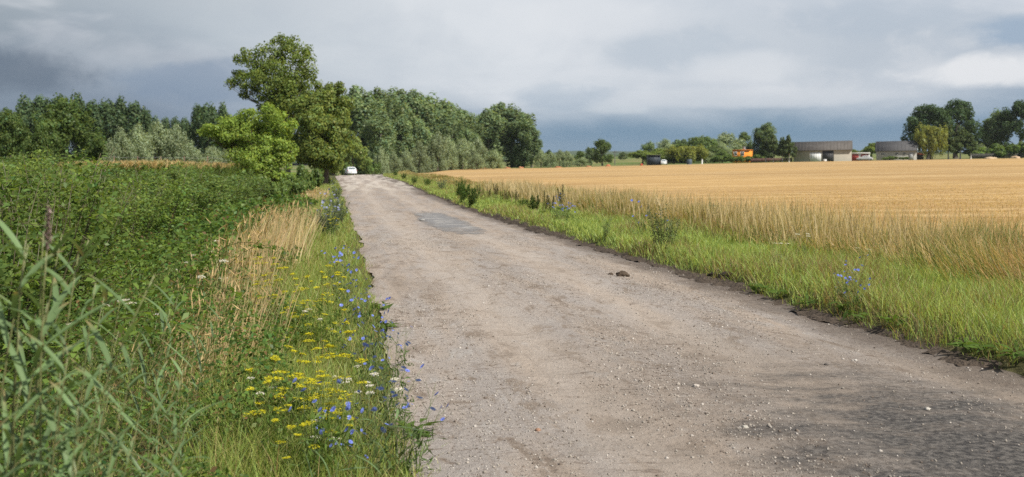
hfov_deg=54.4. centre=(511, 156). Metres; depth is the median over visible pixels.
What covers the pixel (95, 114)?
poplar tree
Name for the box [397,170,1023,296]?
dry grass
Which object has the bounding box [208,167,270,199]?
shrub
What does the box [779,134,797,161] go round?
birch tree
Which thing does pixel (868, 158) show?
parked car
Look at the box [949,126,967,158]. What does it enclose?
birch tree
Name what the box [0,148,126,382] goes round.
sapling
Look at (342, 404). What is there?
yarrow plant
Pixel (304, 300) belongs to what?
umbel plant
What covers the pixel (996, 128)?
poplar tree
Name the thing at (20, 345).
reed
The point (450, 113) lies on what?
poplar tree
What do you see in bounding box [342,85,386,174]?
poplar tree
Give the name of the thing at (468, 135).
poplar tree
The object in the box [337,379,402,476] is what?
chicory plant
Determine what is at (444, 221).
asphalt patch
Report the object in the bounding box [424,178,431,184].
herb plant
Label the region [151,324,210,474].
reed
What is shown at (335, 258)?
chicory plant
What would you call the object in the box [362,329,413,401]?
chicory plant
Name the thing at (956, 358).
soil bank
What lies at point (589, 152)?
poplar tree
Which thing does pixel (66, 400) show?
reed
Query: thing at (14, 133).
broadleaf tree
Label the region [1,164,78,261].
shrub
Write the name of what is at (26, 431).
reed
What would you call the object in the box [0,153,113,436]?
sapling
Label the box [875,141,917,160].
barn
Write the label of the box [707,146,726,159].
broadleaf tree
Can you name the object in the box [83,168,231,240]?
shrub
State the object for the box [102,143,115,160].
willow tree
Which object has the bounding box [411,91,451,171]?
poplar tree
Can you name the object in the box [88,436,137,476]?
reed
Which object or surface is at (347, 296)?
chicory plant
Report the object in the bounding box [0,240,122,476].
reed
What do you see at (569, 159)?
willow tree
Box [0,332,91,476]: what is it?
reed
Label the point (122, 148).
willow tree
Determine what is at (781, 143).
birch tree
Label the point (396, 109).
poplar tree
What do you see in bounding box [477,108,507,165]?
poplar tree
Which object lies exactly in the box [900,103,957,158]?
great tree
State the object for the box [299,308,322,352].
yarrow plant
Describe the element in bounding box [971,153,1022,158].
fence
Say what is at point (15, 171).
shrub
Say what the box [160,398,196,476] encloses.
reed
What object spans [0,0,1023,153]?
sky
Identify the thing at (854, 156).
door
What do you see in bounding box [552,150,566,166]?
willow tree
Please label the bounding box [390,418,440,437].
weed rosette
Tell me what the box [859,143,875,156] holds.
lime green tree
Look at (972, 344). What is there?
weed rosette
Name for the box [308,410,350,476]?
chicory plant
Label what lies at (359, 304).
chicory plant
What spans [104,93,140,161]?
poplar tree
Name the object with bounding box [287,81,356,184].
broadleaf tree
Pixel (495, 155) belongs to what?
willow tree
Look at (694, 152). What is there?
weeping willow
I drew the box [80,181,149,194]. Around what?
shrub
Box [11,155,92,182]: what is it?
shrub
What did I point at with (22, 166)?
shrub
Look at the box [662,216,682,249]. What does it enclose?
herb plant
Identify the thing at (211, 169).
sapling
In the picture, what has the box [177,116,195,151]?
poplar tree
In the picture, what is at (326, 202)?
chicory plant
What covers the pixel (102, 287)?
reed
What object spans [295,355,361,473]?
umbel plant
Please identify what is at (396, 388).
yarrow plant
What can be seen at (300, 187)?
shrub
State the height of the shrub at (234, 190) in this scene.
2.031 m
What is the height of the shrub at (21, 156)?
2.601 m
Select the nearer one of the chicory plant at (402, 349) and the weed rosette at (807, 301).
the chicory plant at (402, 349)
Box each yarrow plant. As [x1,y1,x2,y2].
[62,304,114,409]
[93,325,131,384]
[118,298,166,393]
[198,259,227,315]
[247,377,275,437]
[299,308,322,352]
[307,419,339,471]
[332,377,362,434]
[341,365,373,429]
[346,378,383,449]
[370,373,413,448]
[774,242,789,264]
[797,233,809,251]
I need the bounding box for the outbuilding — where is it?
[917,153,923,159]
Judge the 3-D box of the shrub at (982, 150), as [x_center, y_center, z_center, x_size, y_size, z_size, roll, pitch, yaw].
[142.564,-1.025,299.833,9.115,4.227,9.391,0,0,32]
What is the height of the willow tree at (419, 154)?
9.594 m
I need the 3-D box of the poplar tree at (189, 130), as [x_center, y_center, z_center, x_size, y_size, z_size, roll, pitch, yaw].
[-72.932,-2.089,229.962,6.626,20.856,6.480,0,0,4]
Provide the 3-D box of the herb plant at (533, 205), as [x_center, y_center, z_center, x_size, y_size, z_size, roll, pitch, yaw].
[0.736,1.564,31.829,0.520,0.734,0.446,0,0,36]
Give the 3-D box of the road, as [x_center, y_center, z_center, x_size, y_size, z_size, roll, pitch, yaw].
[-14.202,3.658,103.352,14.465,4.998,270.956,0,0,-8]
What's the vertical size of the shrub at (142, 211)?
2.236 m
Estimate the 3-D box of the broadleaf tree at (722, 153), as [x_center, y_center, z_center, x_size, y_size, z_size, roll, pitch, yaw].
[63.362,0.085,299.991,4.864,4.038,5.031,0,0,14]
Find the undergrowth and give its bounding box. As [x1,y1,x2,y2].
[0,192,318,476]
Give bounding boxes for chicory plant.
[286,378,330,475]
[298,399,355,474]
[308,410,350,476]
[320,193,334,211]
[321,201,345,232]
[322,247,343,270]
[324,188,337,219]
[326,197,339,236]
[328,247,354,290]
[331,323,358,364]
[333,256,359,302]
[333,279,360,311]
[334,245,356,281]
[337,319,385,394]
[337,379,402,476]
[339,289,372,330]
[341,429,377,476]
[345,279,371,323]
[347,381,390,454]
[348,337,393,406]
[353,295,388,369]
[354,288,390,333]
[361,364,423,444]
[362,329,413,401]
[369,333,404,383]
[370,315,396,350]
[375,388,437,471]
[385,381,413,429]
[386,320,413,365]
[391,381,448,475]
[547,198,560,218]
[552,197,565,219]
[556,193,573,222]
[631,199,649,235]
[820,273,849,303]
[836,269,859,311]
[842,254,868,301]
[844,277,873,311]
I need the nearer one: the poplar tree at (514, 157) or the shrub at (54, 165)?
the shrub at (54, 165)
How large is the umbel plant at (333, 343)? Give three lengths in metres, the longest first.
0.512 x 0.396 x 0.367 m
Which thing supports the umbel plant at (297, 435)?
on the ground at (1016, 366)
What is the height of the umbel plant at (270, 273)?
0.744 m
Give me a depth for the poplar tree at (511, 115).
293.48 m
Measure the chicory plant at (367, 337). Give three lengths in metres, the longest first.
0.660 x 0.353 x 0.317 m
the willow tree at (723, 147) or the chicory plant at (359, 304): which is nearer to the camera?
the chicory plant at (359, 304)
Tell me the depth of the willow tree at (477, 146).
251.01 m
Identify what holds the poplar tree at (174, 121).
on the ground at (1016, 366)
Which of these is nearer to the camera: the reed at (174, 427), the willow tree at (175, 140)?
the reed at (174, 427)
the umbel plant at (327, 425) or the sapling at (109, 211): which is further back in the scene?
the sapling at (109, 211)
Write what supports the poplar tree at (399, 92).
on the ground at (1016, 366)
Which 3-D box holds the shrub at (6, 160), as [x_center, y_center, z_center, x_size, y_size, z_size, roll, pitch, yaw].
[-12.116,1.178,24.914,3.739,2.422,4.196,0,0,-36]
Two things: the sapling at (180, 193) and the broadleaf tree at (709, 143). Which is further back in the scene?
the broadleaf tree at (709, 143)
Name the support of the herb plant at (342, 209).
on the ground at (1016, 366)
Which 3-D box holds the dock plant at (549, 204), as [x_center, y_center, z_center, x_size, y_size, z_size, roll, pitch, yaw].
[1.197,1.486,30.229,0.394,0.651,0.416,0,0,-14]
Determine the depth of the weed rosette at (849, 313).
10.14 m
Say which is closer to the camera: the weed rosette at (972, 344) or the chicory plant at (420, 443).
the chicory plant at (420, 443)
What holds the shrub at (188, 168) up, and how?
on the ground at (1016, 366)
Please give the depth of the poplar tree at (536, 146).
286.56 m
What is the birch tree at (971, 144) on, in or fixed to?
on the ground at (1016, 366)
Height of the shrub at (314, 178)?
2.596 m
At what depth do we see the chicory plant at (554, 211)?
26.99 m
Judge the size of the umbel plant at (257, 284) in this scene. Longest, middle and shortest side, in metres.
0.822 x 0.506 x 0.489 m
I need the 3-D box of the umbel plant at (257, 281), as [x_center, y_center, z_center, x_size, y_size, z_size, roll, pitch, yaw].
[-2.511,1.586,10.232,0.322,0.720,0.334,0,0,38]
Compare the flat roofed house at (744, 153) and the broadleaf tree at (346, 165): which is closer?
the broadleaf tree at (346, 165)
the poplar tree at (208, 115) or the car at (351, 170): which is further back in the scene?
the poplar tree at (208, 115)
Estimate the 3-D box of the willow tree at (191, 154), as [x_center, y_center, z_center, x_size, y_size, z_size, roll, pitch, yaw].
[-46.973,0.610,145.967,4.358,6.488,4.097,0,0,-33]
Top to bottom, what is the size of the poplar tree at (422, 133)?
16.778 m
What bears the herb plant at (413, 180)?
on the ground at (1016, 366)
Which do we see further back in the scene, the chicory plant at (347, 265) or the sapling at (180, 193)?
the sapling at (180, 193)
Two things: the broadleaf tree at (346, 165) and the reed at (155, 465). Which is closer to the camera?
the reed at (155, 465)
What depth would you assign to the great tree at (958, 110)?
315.21 m
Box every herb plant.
[313,210,329,225]
[318,208,341,234]
[332,186,341,199]
[333,200,350,221]
[411,176,417,183]
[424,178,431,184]
[436,179,446,188]
[455,179,466,195]
[456,181,469,201]
[466,187,480,206]
[517,198,526,205]
[525,195,540,209]
[602,218,610,237]
[646,204,667,250]
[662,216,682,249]
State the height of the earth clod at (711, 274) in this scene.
0.113 m
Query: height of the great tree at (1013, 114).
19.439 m
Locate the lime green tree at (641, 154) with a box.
[625,150,653,163]
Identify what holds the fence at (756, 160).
on the ground at (1016, 366)
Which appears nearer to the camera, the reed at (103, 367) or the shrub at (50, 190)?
the reed at (103, 367)
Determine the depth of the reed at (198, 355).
5.97 m
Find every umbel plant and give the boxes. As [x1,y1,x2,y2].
[232,358,312,458]
[244,355,299,476]
[251,256,287,296]
[252,267,307,344]
[253,360,318,474]
[255,275,281,324]
[268,345,325,444]
[268,418,334,476]
[278,302,310,365]
[281,266,324,349]
[281,332,341,452]
[284,330,366,476]
[287,300,316,345]
[291,281,316,329]
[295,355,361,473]
[297,397,354,474]
[298,380,352,438]
[310,261,345,343]
[313,274,357,351]
[314,313,353,367]
[324,214,338,237]
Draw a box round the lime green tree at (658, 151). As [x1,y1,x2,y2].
[649,148,667,160]
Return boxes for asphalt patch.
[415,213,485,233]
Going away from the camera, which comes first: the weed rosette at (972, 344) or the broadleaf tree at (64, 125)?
the weed rosette at (972, 344)
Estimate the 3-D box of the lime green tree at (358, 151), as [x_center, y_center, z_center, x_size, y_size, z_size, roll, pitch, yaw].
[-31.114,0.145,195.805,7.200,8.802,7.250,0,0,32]
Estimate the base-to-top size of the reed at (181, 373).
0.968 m
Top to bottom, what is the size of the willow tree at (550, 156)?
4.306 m
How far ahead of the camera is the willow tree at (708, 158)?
320.64 m
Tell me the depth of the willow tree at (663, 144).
359.72 m
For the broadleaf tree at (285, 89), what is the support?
on the ground at (1016, 366)
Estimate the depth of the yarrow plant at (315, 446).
5.50 m
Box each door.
[810,152,821,161]
[822,151,833,160]
[852,154,858,160]
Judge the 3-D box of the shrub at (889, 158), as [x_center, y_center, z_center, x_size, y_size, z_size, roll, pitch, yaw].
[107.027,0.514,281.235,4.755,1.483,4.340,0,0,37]
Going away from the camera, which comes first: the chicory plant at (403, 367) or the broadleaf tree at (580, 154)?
the chicory plant at (403, 367)
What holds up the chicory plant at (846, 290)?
on the ground at (1016, 366)
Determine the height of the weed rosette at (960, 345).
0.126 m
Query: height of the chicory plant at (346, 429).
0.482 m
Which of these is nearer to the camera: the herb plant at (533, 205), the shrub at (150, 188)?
the shrub at (150, 188)
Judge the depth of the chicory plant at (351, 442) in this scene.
5.37 m
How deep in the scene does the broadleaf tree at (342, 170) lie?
204.83 m
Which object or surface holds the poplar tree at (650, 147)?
on the ground at (1016, 366)
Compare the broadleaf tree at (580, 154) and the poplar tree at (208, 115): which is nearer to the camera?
the poplar tree at (208, 115)
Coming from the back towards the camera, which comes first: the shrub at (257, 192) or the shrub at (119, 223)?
the shrub at (257, 192)
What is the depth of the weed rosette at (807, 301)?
11.24 m
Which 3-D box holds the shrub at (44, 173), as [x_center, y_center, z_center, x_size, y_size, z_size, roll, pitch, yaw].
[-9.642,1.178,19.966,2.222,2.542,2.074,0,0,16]
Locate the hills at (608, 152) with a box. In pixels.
[541,151,791,154]
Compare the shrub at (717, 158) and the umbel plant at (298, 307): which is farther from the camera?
the shrub at (717, 158)
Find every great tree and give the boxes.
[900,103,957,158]
[931,98,983,158]
[975,123,1007,146]
[997,99,1023,144]
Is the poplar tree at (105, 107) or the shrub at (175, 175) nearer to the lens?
the shrub at (175, 175)
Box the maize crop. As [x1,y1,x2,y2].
[53,158,254,183]
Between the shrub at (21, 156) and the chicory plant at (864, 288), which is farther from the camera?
the shrub at (21, 156)
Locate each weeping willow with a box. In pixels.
[662,144,709,163]
[913,122,948,159]
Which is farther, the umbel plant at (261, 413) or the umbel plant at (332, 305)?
the umbel plant at (332, 305)
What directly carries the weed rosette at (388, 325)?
on the ground at (1016, 366)
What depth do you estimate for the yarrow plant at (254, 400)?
6.51 m
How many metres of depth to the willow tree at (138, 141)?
145.39 m
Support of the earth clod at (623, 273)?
on the road
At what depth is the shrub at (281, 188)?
51.91 m
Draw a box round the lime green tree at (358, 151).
[343,136,372,174]
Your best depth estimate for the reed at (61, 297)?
3.31 m
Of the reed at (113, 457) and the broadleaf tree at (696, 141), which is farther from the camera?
the broadleaf tree at (696, 141)
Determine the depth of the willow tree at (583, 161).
284.28 m
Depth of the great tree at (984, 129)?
328.46 m
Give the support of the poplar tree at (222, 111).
on the ground at (1016, 366)
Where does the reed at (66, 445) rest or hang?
on the ground at (1016, 366)
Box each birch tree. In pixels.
[758,137,774,162]
[764,134,781,161]
[773,137,787,161]
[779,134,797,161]
[943,124,959,158]
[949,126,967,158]
[961,133,979,158]
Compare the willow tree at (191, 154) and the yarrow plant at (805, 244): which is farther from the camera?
the willow tree at (191, 154)
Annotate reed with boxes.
[0,205,132,476]
[0,220,86,476]
[0,225,86,476]
[0,234,102,476]
[0,235,60,407]
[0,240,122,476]
[0,289,68,476]
[0,307,105,476]
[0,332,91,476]
[0,333,106,476]
[0,382,61,474]
[8,228,115,476]
[9,381,119,476]
[16,372,97,474]
[18,277,143,476]
[34,261,194,476]
[35,361,141,476]
[51,366,141,476]
[55,319,138,476]
[56,333,153,476]
[61,289,155,476]
[63,298,117,465]
[76,410,144,476]
[88,405,160,476]
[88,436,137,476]
[102,279,198,475]
[107,349,217,476]
[110,295,190,476]
[123,374,219,476]
[126,400,227,476]
[148,356,211,476]
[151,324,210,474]
[152,293,183,475]
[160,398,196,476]
[160,453,210,476]
[174,302,233,462]
[305,408,425,476]
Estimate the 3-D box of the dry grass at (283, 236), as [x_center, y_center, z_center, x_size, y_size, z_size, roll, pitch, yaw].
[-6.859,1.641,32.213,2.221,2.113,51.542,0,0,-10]
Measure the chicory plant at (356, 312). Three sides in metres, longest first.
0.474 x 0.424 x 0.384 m
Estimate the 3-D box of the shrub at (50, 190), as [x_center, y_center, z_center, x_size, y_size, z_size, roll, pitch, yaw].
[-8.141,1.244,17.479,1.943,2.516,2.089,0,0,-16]
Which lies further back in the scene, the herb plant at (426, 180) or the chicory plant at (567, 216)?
the herb plant at (426, 180)
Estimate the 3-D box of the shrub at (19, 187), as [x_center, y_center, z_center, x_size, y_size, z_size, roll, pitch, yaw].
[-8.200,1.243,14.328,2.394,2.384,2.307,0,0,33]
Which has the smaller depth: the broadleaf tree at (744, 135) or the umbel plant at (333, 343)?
the umbel plant at (333, 343)
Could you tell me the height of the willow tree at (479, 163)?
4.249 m
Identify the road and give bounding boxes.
[335,174,1023,476]
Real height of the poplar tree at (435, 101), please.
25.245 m
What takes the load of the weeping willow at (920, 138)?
on the ground at (1016, 366)
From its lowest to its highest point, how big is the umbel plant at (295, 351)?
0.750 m
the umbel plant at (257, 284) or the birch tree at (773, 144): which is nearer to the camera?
the umbel plant at (257, 284)
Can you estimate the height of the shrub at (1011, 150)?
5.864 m
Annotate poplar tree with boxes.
[0,107,28,163]
[9,92,41,153]
[28,94,47,135]
[42,92,70,156]
[65,89,88,156]
[75,99,109,159]
[93,97,116,157]
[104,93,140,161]
[116,100,149,160]
[130,105,152,154]
[150,115,157,160]
[156,116,170,159]
[163,116,180,132]
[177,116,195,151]
[182,103,204,161]
[193,101,222,158]
[211,101,231,161]
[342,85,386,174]
[354,86,398,174]
[361,108,395,174]
[384,86,416,168]
[384,87,405,105]
[388,114,415,172]
[398,88,432,169]
[408,117,435,172]
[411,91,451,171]
[426,90,453,163]
[433,99,464,169]
[433,114,465,169]
[448,102,478,168]
[459,128,481,168]
[460,109,483,166]
[472,123,486,154]
[476,101,516,167]
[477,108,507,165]
[495,103,536,167]
[504,113,537,167]
[517,126,543,166]
[584,147,593,165]
[640,141,654,162]
[671,139,680,144]
[679,139,691,144]
[752,122,778,157]
[980,108,1014,153]
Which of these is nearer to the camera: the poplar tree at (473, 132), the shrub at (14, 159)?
the shrub at (14, 159)
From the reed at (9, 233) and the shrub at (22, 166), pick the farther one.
the shrub at (22, 166)
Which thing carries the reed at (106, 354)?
on the ground at (1016, 366)
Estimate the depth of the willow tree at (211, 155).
149.46 m
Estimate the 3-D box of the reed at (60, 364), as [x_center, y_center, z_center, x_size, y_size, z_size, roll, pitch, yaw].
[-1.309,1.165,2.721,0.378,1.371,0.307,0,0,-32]
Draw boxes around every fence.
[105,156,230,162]
[752,158,791,162]
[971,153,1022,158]
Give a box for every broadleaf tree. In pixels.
[0,109,32,164]
[18,122,63,162]
[31,97,108,162]
[196,102,299,183]
[224,32,323,172]
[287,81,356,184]
[311,162,351,175]
[329,156,355,175]
[573,151,585,165]
[591,139,613,165]
[618,152,628,159]
[660,157,684,163]
[682,137,705,162]
[699,135,717,149]
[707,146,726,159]
[715,150,727,162]
[732,132,754,154]
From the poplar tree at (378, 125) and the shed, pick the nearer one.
the poplar tree at (378, 125)
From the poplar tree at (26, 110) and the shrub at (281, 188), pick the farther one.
the poplar tree at (26, 110)
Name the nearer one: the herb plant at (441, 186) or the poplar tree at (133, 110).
the herb plant at (441, 186)
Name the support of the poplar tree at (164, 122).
on the ground at (1016, 366)
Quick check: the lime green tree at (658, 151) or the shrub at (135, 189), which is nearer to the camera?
the shrub at (135, 189)
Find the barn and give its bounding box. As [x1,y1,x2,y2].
[793,140,852,161]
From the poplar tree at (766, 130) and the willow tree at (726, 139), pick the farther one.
the willow tree at (726, 139)
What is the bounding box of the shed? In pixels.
[647,155,659,164]
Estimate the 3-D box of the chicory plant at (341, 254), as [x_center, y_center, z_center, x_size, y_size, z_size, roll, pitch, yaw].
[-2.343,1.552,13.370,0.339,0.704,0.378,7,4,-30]
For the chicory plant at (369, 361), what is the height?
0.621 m
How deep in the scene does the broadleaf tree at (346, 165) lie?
223.38 m
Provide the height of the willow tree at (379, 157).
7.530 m
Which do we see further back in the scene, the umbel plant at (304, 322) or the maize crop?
the maize crop
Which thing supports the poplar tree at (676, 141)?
on the ground at (1016, 366)
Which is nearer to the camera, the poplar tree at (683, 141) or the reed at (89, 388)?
the reed at (89, 388)
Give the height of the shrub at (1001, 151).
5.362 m
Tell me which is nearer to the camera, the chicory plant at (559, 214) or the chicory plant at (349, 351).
the chicory plant at (349, 351)
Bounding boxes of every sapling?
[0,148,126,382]
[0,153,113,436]
[0,154,127,348]
[0,159,147,320]
[102,163,198,266]
[177,157,221,203]
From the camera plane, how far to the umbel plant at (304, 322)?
9.98 m
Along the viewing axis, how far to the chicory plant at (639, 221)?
20.39 m
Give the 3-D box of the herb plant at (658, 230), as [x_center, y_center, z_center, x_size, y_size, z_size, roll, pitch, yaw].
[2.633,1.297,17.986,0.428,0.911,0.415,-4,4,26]
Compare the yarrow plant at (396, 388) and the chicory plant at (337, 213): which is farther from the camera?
the chicory plant at (337, 213)
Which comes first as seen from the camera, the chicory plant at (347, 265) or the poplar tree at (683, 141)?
the chicory plant at (347, 265)
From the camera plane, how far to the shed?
272.00 m
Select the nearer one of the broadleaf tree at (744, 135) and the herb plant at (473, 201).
the herb plant at (473, 201)
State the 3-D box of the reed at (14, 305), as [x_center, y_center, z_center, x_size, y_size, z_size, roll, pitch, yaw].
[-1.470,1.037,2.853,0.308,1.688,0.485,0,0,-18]
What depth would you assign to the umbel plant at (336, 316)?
9.30 m
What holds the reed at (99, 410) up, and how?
on the ground at (1016, 366)
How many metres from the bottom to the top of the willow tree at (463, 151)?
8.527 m
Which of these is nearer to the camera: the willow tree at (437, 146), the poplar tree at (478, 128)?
the willow tree at (437, 146)
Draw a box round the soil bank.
[396,179,1023,377]
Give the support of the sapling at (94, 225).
on the ground at (1016, 366)
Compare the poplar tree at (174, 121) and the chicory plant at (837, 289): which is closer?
the chicory plant at (837, 289)
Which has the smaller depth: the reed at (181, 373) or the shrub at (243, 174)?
the reed at (181, 373)
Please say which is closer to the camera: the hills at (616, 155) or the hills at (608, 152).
the hills at (616, 155)
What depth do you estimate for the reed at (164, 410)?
3.65 m
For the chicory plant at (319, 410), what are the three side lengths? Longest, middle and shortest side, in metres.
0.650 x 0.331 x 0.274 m
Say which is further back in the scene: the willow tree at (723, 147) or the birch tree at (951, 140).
the willow tree at (723, 147)
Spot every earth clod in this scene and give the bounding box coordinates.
[616,271,629,276]
[706,272,718,276]
[716,271,735,278]
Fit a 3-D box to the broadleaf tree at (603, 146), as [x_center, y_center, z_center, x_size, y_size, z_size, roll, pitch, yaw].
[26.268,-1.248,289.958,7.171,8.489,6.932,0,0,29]
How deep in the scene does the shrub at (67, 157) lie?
20.94 m
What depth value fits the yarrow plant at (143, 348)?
8.76 m
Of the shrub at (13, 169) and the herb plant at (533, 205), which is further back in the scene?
the herb plant at (533, 205)
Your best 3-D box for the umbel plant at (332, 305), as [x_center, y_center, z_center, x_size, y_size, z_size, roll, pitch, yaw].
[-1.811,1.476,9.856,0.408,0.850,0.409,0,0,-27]
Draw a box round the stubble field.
[416,158,1023,236]
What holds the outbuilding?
on the ground at (1016, 366)
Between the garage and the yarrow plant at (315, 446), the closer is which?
the yarrow plant at (315, 446)
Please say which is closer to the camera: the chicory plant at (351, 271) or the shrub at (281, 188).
the chicory plant at (351, 271)
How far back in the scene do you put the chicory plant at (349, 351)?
8.81 m
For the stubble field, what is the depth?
73.89 m
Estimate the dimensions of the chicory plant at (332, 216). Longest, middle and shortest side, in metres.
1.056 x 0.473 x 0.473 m
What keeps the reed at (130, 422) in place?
on the ground at (1016, 366)
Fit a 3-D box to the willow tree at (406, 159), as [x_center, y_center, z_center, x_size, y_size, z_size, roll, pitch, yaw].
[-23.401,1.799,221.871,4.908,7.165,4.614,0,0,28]
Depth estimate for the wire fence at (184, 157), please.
127.93 m
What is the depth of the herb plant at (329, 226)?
23.30 m
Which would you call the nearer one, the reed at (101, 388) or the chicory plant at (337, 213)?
the reed at (101, 388)
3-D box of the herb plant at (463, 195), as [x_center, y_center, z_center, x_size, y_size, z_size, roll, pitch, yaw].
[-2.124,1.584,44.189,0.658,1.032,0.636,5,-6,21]
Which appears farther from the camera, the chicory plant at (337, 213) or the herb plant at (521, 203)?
the herb plant at (521, 203)
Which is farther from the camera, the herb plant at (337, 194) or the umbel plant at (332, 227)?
the herb plant at (337, 194)
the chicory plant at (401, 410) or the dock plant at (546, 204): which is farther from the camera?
the dock plant at (546, 204)
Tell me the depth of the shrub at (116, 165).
31.64 m
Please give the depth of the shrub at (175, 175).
29.24 m
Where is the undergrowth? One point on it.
(215, 224)
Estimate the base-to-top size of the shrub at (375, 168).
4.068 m
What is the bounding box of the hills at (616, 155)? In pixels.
[292,152,966,162]
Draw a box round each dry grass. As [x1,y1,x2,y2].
[131,186,330,422]
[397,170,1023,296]
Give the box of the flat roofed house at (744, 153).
[732,146,752,162]
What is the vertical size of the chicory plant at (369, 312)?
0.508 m
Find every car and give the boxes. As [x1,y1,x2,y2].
[344,167,356,174]
[856,156,872,160]
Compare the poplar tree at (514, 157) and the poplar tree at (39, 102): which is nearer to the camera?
the poplar tree at (39, 102)
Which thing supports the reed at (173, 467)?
on the ground at (1016, 366)
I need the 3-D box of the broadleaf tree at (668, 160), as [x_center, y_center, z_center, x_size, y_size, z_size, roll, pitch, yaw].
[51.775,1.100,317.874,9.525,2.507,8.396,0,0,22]
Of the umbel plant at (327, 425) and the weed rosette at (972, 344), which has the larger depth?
the weed rosette at (972, 344)
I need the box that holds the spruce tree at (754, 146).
[751,127,761,154]
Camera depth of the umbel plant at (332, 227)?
22.55 m
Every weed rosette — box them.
[370,301,393,309]
[374,320,401,329]
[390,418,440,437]
[746,283,769,291]
[764,288,791,295]
[793,293,820,304]
[829,301,855,311]
[841,309,868,320]
[876,314,910,324]
[946,335,985,350]
[960,339,999,352]
[994,340,1023,357]
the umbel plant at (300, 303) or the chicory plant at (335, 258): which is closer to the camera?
the umbel plant at (300, 303)
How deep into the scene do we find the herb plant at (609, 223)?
20.67 m
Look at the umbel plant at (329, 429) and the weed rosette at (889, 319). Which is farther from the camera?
the weed rosette at (889, 319)
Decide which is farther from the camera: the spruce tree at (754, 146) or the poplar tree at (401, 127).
the spruce tree at (754, 146)
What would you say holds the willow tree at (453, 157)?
on the ground at (1016, 366)
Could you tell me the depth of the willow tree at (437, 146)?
239.07 m
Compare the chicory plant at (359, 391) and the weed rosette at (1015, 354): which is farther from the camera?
the weed rosette at (1015, 354)
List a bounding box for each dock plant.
[539,191,549,212]
[547,195,554,212]
[556,185,567,208]
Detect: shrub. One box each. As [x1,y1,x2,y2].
[0,147,116,201]
[0,150,30,209]
[0,155,108,187]
[0,157,161,337]
[0,164,67,324]
[0,170,46,214]
[1,149,88,279]
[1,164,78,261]
[2,152,55,166]
[3,154,79,215]
[4,163,59,202]
[5,139,100,299]
[6,152,61,175]
[8,157,107,228]
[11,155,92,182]
[27,174,157,303]
[31,182,182,264]
[66,173,189,273]
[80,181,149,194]
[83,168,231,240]
[87,184,186,239]
[93,161,193,190]
[96,166,211,198]
[119,177,233,230]
[130,160,200,175]
[146,167,246,232]
[167,167,242,182]
[186,173,260,208]
[193,175,277,199]
[197,181,250,203]
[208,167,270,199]
[231,168,268,199]
[259,176,288,198]
[281,172,306,198]
[295,164,323,192]
[364,160,380,174]
[709,154,732,162]
[728,156,744,162]
[745,154,765,161]
[882,156,897,159]
[968,147,996,158]
[990,143,1020,156]
[1006,141,1023,157]
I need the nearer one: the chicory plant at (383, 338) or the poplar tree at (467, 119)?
the chicory plant at (383, 338)
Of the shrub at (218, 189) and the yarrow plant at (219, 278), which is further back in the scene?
the shrub at (218, 189)
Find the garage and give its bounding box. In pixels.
[852,153,869,160]
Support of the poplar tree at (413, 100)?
on the ground at (1016, 366)
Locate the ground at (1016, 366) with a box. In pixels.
[0,154,1023,476]
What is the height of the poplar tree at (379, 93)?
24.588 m
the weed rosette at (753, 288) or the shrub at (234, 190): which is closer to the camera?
the weed rosette at (753, 288)
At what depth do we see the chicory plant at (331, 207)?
29.05 m
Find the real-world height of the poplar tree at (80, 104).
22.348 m
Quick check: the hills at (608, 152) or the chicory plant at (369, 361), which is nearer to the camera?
the chicory plant at (369, 361)
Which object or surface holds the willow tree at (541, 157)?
on the ground at (1016, 366)
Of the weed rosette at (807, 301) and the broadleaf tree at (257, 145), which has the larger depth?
the broadleaf tree at (257, 145)
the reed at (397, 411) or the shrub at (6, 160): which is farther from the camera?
the shrub at (6, 160)
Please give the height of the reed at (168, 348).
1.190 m
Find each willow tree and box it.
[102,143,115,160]
[107,127,137,161]
[127,122,152,161]
[141,119,179,161]
[159,124,188,161]
[180,140,205,162]
[201,145,223,162]
[221,149,235,162]
[373,147,391,174]
[386,151,402,172]
[399,150,417,172]
[409,140,431,172]
[424,131,452,171]
[441,134,458,170]
[453,137,474,169]
[465,138,490,168]
[466,153,484,169]
[483,150,503,168]
[533,150,547,167]
[543,152,557,167]
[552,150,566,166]
[561,151,574,166]
[574,157,589,165]
[656,139,672,149]
[695,152,714,162]
[712,131,746,154]
[717,141,732,155]
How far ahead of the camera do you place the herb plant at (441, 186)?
63.49 m
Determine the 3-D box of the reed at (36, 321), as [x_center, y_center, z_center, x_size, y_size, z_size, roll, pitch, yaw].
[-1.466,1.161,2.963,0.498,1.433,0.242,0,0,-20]
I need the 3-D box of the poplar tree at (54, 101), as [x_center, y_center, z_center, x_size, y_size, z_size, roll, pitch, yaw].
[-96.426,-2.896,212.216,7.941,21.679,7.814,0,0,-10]
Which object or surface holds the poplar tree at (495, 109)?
on the ground at (1016, 366)
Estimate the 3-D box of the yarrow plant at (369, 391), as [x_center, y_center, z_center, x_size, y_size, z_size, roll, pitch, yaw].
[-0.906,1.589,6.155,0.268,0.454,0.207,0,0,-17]
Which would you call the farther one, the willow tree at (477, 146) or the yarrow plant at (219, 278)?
the willow tree at (477, 146)

